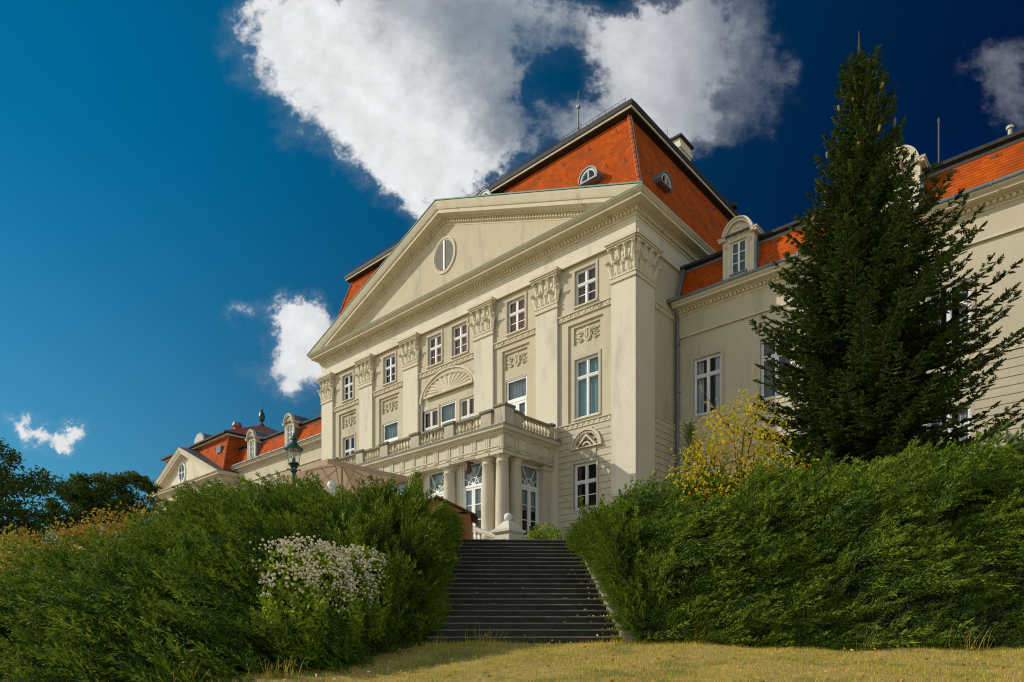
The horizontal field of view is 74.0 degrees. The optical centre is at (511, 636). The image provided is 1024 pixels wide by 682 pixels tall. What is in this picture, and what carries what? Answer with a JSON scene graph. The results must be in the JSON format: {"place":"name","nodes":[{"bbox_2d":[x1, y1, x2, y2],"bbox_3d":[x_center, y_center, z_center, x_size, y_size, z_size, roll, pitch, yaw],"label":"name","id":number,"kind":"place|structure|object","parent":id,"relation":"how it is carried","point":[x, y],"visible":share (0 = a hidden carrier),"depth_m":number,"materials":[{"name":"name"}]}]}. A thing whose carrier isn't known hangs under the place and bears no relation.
{"place":"outdoors","nodes":[
{"label":"outdoors","id":0,"kind":"place"},
{"bbox_2d":[0,544,1023,681],"bbox_3d":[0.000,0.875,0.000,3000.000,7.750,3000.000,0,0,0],"label":"ground","id":1,"kind":"structure","parent":0,"point":[510,664],"depth_m":10.88,"materials":[{"name":"yellow plant"}]},
{"bbox_2d":[0,437,78,543],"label":"broadleaf tree","id":2,"kind":"object","parent":1,"relation":"on","point":[18,512],"visible":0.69,"depth_m":45.08,"materials":[{"name":"green plant"}]},
{"bbox_2d":[0,523,91,591],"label":"olive bush","id":3,"kind":"object","parent":1,"relation":"on","point":[3,549],"visible":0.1,"depth_m":16.92,"materials":[{"name":"green plant"}]},
{"bbox_2d":[0,500,164,569],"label":"golden bush","id":4,"kind":"object","parent":1,"relation":"on","point":[114,529],"visible":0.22,"depth_m":18.96,"materials":[{"name":"yellow plant"}]},
{"bbox_2d":[0,525,172,664],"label":"juniper shrub","id":5,"kind":"object","parent":1,"relation":"on","point":[53,559],"visible":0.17,"depth_m":12.42,"materials":[{"name":"green plant"}]},
{"bbox_2d":[42,470,161,543],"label":"broadleaf tree","id":6,"kind":"object","parent":1,"relation":"on","point":[98,494],"visible":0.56,"depth_m":61.77,"materials":[{"name":"green plant"}]},
{"bbox_2d":[0,492,281,681],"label":"juniper shrub","id":7,"kind":"object","parent":1,"relation":"on","point":[168,623],"visible":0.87,"depth_m":9.89,"materials":[{"name":"green plant"}]},
{"bbox_2d":[152,481,197,524],"bbox_3d":[-9.540,-3.141,19.616,1.915,2.698,0.984,0,0,0],"label":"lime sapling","id":8,"kind":"object","parent":1,"relation":"on","point":[174,501],"visible":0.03,"depth_m":19.43,"materials":[{"name":"green plant"}]},
{"bbox_2d":[153,660,209,681],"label":"weed tuft","id":9,"kind":"object","parent":1,"relation":"on","point":[182,670],"visible":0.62,"depth_m":8.92,"materials":[{"name":"green plant"}]},
{"bbox_2d":[106,472,291,575],"bbox_3d":[-7.940,-1.961,17.358,5.493,5.822,7.169,0,0,0],"label":"juniper shrub","id":10,"kind":"object","parent":1,"relation":"on","point":[186,503],"visible":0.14,"depth_m":15.40,"materials":[{"name":"green plant"}]},
{"bbox_2d":[246,654,304,677],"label":"weed tuft","id":11,"kind":"object","parent":1,"relation":"on","point":[285,670],"visible":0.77,"depth_m":9.54,"materials":[{"name":"green plant"}]},
{"bbox_2d":[180,490,376,681],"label":"juniper shrub","id":12,"kind":"object","parent":1,"relation":"on","point":[283,642],"visible":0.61,"depth_m":10.99,"materials":[{"name":"green plant"}]},
{"bbox_2d":[284,433,303,485],"bbox_3d":[-6.420,-4.210,20.000,0.550,3.620,0.550,0,0,0],"label":"street lamp","id":13,"kind":"object","parent":1,"relation":"on","point":[293,446],"visible":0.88,"depth_m":19.94,"materials":[{"name":"green metal"}]},
{"bbox_2d":[215,469,381,577],"bbox_3d":[-5.198,-2.943,17.805,3.922,3.688,7.145,0,0,-10],"label":"juniper shrub","id":14,"kind":"object","parent":1,"relation":"on","point":[310,503],"visible":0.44,"depth_m":16.48,"materials":[{"name":"green plant"}]},
{"bbox_2d":[249,533,394,670],"bbox_3d":[-3.403,-0.762,12.348,2.247,2.602,4.602,0,0,0],"label":"clematis","id":15,"kind":"object","parent":1,"relation":"on","point":[333,562],"visible":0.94,"depth_m":11.93,"materials":[{"name":"white plant"}]},
{"bbox_2d":[325,496,459,656],"bbox_3d":[-2.749,-1.339,14.713,3.109,4.388,6.475,0,0,0],"label":"juniper shrub","id":16,"kind":"object","parent":1,"relation":"on","point":[422,589],"visible":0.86,"depth_m":14.73,"materials":[{"name":"green plant"}]},
{"bbox_2d":[350,470,466,571],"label":"juniper shrub","id":17,"kind":"object","parent":1,"relation":"on","point":[408,503],"visible":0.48,"depth_m":18.54,"materials":[{"name":"green plant"}]},
{"bbox_2d":[415,634,449,650],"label":"weed tuft","id":18,"kind":"object","parent":1,"relation":"on","point":[436,643],"visible":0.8,"depth_m":12.58,"materials":[{"name":"green plant"}]},
{"bbox_2d":[465,624,504,645],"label":"weed tuft","id":19,"kind":"object","parent":1,"relation":"on","point":[483,638],"visible":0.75,"depth_m":13.16,"materials":[{"name":"green plant"}]},
{"bbox_2d":[420,539,640,642],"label":"garden stairs","id":20,"kind":"structure","parent":1,"relation":"on","point":[539,607],"depth_m":16.41,"materials":[{"name":"stone"}]},
{"bbox_2d":[146,91,1023,539],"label":"palace","id":21,"kind":"structure","parent":1,"relation":"on","point":[550,335],"depth_m":33.98,"materials":[{"name":"paint"}]},
{"bbox_2d":[178,461,185,482],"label":"oval window","id":22,"kind":"structure","parent":21,"relation":"in","point":[182,468],"depth_m":70.76,"materials":[{"name":"white paint"}]},
{"bbox_2d":[216,445,222,453],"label":"roof window","id":23,"kind":"structure","parent":21,"relation":"in","point":[219,448],"depth_m":66.18,"materials":[{"name":"glass"}]},
{"bbox_2d":[341,369,353,402],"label":"window","id":24,"kind":"structure","parent":21,"relation":"in","point":[348,374],"depth_m":47.11,"materials":[{"name":"white paint"}]},
{"bbox_2d":[341,432,355,461],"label":"window","id":25,"kind":"structure","parent":21,"relation":"in","point":[348,437],"depth_m":47.36,"materials":[{"name":"white paint"}]},
{"bbox_2d":[382,350,396,386],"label":"window","id":26,"kind":"structure","parent":21,"relation":"in","point":[390,355],"depth_m":44.00,"materials":[{"name":"white paint"}]},
{"bbox_2d":[383,419,397,453],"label":"window","id":27,"kind":"structure","parent":21,"relation":"in","point":[389,425],"depth_m":44.20,"materials":[{"name":"white paint"}]},
{"bbox_2d":[393,479,407,494],"bbox_3d":[-6.146,-6.730,37.715,1.480,3.860,0.186,0,0,42],"label":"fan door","id":28,"kind":"structure","parent":21,"relation":"in","point":[401,485],"depth_m":37.84,"materials":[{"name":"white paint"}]},
{"bbox_2d":[424,408,437,443],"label":"window","id":29,"kind":"structure","parent":21,"relation":"in","point":[429,416],"depth_m":41.49,"materials":[{"name":"white paint"}]},
{"bbox_2d":[426,329,442,368],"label":"window","id":30,"kind":"structure","parent":21,"relation":"in","point":[434,349],"depth_m":41.02,"materials":[{"name":"white paint"}]},
{"bbox_2d":[428,470,443,497],"bbox_3d":[-3.872,-6.730,35.654,1.480,3.860,0.186,0,0,42],"label":"fan door","id":31,"kind":"structure","parent":21,"relation":"in","point":[439,477],"depth_m":35.77,"materials":[{"name":"white paint"}]},
{"bbox_2d":[439,399,455,439],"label":"window","id":32,"kind":"structure","parent":21,"relation":"in","point":[446,406],"depth_m":40.59,"materials":[{"name":"white paint"}]},
{"bbox_2d":[450,317,468,358],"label":"window","id":33,"kind":"structure","parent":21,"relation":"in","point":[459,339],"depth_m":39.55,"materials":[{"name":"white paint"}]},
{"bbox_2d":[461,396,473,432],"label":"window","id":34,"kind":"structure","parent":21,"relation":"in","point":[467,414],"depth_m":39.27,"materials":[{"name":"white paint"}]},
{"bbox_2d":[463,461,481,538],"bbox_3d":[-1.879,-6.730,33.846,1.480,3.860,0.186,0,0,42],"label":"fan door","id":35,"kind":"structure","parent":21,"relation":"in","point":[472,483],"depth_m":33.86,"materials":[{"name":"white paint"}]},
{"bbox_2d":[505,291,526,336],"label":"window","id":36,"kind":"structure","parent":21,"relation":"in","point":[523,296],"depth_m":36.57,"materials":[{"name":"white paint"}]},
{"bbox_2d":[506,374,526,424],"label":"window","id":37,"kind":"structure","parent":21,"relation":"in","point":[520,402],"depth_m":36.73,"materials":[{"name":"white paint"}]},
{"bbox_2d":[521,463,538,538],"bbox_3d":[0.811,-6.670,33.916,0.186,3.740,1.460,0,0,42],"label":"fan door","id":38,"kind":"structure","parent":21,"relation":"in","point":[530,478],"depth_m":33.99,"materials":[{"name":"white paint"}]},
{"bbox_2d":[572,258,598,309],"bbox_3d":[3.683,-17.295,33.457,1.580,1.990,0.422,0,0,42],"label":"window","id":39,"kind":"structure","parent":21,"relation":"in","point":[580,283],"depth_m":33.51,"materials":[{"name":"white paint"}]},
{"bbox_2d":[571,457,599,511],"bbox_3d":[3.686,-7.475,33.457,1.710,2.490,0.422,0,0,42],"label":"window","id":40,"kind":"structure","parent":21,"relation":"in","point":[576,467],"depth_m":33.64,"materials":[{"name":"white paint"}]},
{"bbox_2d":[572,348,601,421],"bbox_3d":[3.756,-12.360,33.528,1.760,3.180,0.422,0,0,42],"label":"window","id":41,"kind":"structure","parent":21,"relation":"in","point":[586,368],"depth_m":33.60,"materials":[{"name":"white paint"}]},
{"bbox_2d":[691,347,724,416],"bbox_3d":[9.587,-12.325,33.167,1.760,3.030,0.422,0,0,42],"label":"window","id":42,"kind":"structure","parent":21,"relation":"in","point":[698,375],"depth_m":33.18,"materials":[{"name":"white paint"}]},
{"bbox_2d":[691,448,724,477],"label":"window","id":43,"kind":"structure","parent":21,"relation":"in","point":[713,453],"depth_m":33.06,"materials":[{"name":"white paint"}]},
{"bbox_2d":[757,440,794,472],"bbox_3d":[12.060,-7.695,30.925,1.760,2.730,0.422,0,0,42],"label":"window","id":44,"kind":"structure","parent":21,"relation":"in","point":[767,458],"depth_m":31.23,"materials":[{"name":"white paint"}]},
{"bbox_2d":[757,328,795,400],"bbox_3d":[12.060,-12.325,30.925,1.760,3.030,0.422,0,0,42],"label":"window","id":45,"kind":"structure","parent":21,"relation":"in","point":[762,349],"depth_m":31.34,"materials":[{"name":"white paint"}]},
{"bbox_2d":[924,400,975,452],"bbox_3d":[17.011,-7.695,26.435,1.760,2.730,0.422,0,0,42],"label":"window","id":46,"kind":"structure","parent":21,"relation":"in","point":[968,413],"depth_m":26.21,"materials":[{"name":"white paint"}]},
{"bbox_2d":[925,272,975,354],"bbox_3d":[17.011,-12.325,26.435,1.760,3.030,0.422,0,0,42],"label":"window","id":47,"kind":"structure","parent":21,"relation":"in","point":[949,316],"depth_m":26.21,"materials":[{"name":"white paint"}]},
{"bbox_2d":[562,468,670,581],"bbox_3d":[3.106,-2.852,18.965,3.306,3.802,5.299,0,0,0],"label":"juniper shrub","id":48,"kind":"object","parent":1,"relation":"on","point":[586,523],"visible":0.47,"depth_m":18.35,"materials":[{"name":"green plant"}]},
{"bbox_2d":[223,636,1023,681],"bbox_3d":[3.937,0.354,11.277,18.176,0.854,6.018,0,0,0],"label":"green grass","id":49,"kind":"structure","parent":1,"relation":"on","point":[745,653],"depth_m":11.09,"materials":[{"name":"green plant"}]},
{"bbox_2d":[234,542,1013,681],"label":"fallen leaves","id":50,"kind":"object","parent":1,"relation":"on","point":[633,666],"visible":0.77,"depth_m":10.83,"materials":[{"name":"brown plant"}]},
{"bbox_2d":[582,491,739,644],"bbox_3d":[3.248,-1.204,15.288,3.016,4.676,4.281,0,0,0],"label":"juniper shrub","id":51,"kind":"object","parent":1,"relation":"on","point":[647,599],"visible":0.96,"depth_m":14.94,"materials":[{"name":"green plant"}]},
{"bbox_2d":[678,416,704,503],"bbox_3d":[4.711,-4.361,17.591,0.774,2.721,0.808,0,0,0],"label":"upright juniper","id":52,"kind":"object","parent":1,"relation":"on","point":[689,432],"visible":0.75,"depth_m":17.56,"materials":[{"name":"green plant"}]},
{"bbox_2d":[630,456,816,561],"bbox_3d":[5.274,-2.798,17.401,4.803,3.645,4.220,0,0,22],"label":"juniper shrub","id":53,"kind":"object","parent":1,"relation":"on","point":[755,483],"visible":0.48,"depth_m":16.42,"materials":[{"name":"green plant"}]},
{"bbox_2d":[652,368,823,509],"bbox_3d":[5.750,-4.749,17.100,3.914,4.303,2.835,0,0,-25],"label":"yellow birch","id":54,"kind":"object","parent":1,"relation":"on","point":[712,446],"visible":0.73,"depth_m":17.22,"materials":[{"name":"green plant"}]},
{"bbox_2d":[664,479,880,651],"bbox_3d":[5.580,-1.473,14.665,4.259,4.198,3.769,0,0,0],"label":"juniper shrub","id":55,"kind":"object","parent":1,"relation":"on","point":[781,591],"visible":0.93,"depth_m":14.27,"materials":[{"name":"green plant"}]},
{"bbox_2d":[769,437,965,553],"bbox_3d":[8.143,-2.708,16.546,4.853,4.355,4.467,0,0,0],"label":"juniper shrub","id":56,"kind":"object","parent":1,"relation":"on","point":[840,485],"visible":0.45,"depth_m":15.45,"materials":[{"name":"green plant"}]},
{"bbox_2d":[723,31,1023,517],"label":"spruce tree","id":57,"kind":"object","parent":1,"relation":"on","point":[862,293],"visible":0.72,"depth_m":20.65,"materials":[{"name":"green plant"}]},
{"bbox_2d":[813,454,968,478],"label":"yellow groundcover shrub","id":58,"kind":"object","parent":1,"relation":"on","point":[833,467],"visible":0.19,"depth_m":16.75,"materials":[{"name":"green plant"}]},
{"bbox_2d":[807,460,1023,650],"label":"juniper shrub","id":59,"kind":"object","parent":1,"relation":"on","point":[915,589],"visible":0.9,"depth_m":13.59,"materials":[{"name":"green plant"}]},
{"bbox_2d":[904,431,1023,528],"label":"juniper shrub","id":60,"kind":"object","parent":1,"relation":"on","point":[984,464],"visible":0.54,"depth_m":15.07,"materials":[{"name":"green plant"}]},
{"bbox_2d":[949,624,993,650],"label":"weed tuft","id":61,"kind":"object","parent":1,"relation":"on","point":[973,642],"visible":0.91,"depth_m":12.68,"materials":[{"name":"green plant"}]},
{"bbox_2d":[945,476,1023,647],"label":"juniper shrub","id":62,"kind":"object","parent":1,"relation":"on","point":[1005,535],"visible":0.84,"depth_m":13.99,"materials":[{"name":"green plant"}]},
{"bbox_2d":[976,421,1023,509],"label":"broad leaved shrub","id":63,"kind":"object","parent":1,"relation":"on","point":[1016,437],"visible":0.22,"depth_m":17.01,"materials":[{"name":"green plant"}]},
{"bbox_2d":[0,0,1023,543],"label":"sky","id":64,"kind":"structure","parent":0,"point":[190,190],"materials":[{"name":"blue"}]},
{"bbox_2d":[529,526,549,539],"bbox_3d":[1.019,-3.610,25.685,0.740,1.220,0.740,0,0,-20],"label":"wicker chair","id":65,"kind":"object","parent":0,"point":[531,528],"visible":0.03,"depth_m":25.91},
{"label":"terrace","id":66,"kind":"structure","parent":0,"visible":0},
{"bbox_2d":[326,480,337,496],"bbox_3d":[-5.980,-4.110,22.600,0.320,2.220,0.320,0,0,0],"label":"ball finial","id":67,"kind":"object","parent":66,"relation":"on","point":[331,485],"visible":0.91,"depth_m":22.45,"materials":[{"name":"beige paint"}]},
{"bbox_2d":[276,459,406,493],"bbox_3d":[-6.030,-4.610,24.100,3.256,3.220,3.256,0,0,42],"label":"parasol","id":68,"kind":"object","parent":66,"relation":"on","point":[342,472],"visible":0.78,"depth_m":24.31,"materials":[{"name":"beige fabric"}]},
{"bbox_2d":[426,495,478,538],"bbox_3d":[-2.550,-3.910,24.185,2.680,1.820,2.130,0,0,0],"label":"garden hut","id":69,"kind":"object","parent":66,"relation":"on","point":[470,517],"visible":0.27,"depth_m":23.30,"materials":[{"name":"brown wood"}]},
{"bbox_2d":[473,526,494,538],"bbox_3d":[-1.429,-3.860,26.669,2.520,1.720,0.340,0,0,42],"label":"stair balustrade","id":70,"kind":"object","parent":66,"relation":"on","point":[480,531],"visible":0.13,"depth_m":26.34,"materials":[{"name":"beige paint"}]},
{"bbox_2d":[491,513,525,538],"bbox_3d":[-0.140,-3.825,25.500,0.940,1.650,0.940,0,0,42],"label":"balustrade pedestal","id":71,"kind":"object","parent":66,"relation":"on","point":[507,528],"visible":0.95,"depth_m":25.27,"materials":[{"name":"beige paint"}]},
{"bbox_2d":[522,521,562,539],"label":"bush","id":72,"kind":"object","parent":66,"relation":"on","point":[555,532],"visible":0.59,"depth_m":23.84,"materials":[{"name":"green plant"}]}
]}

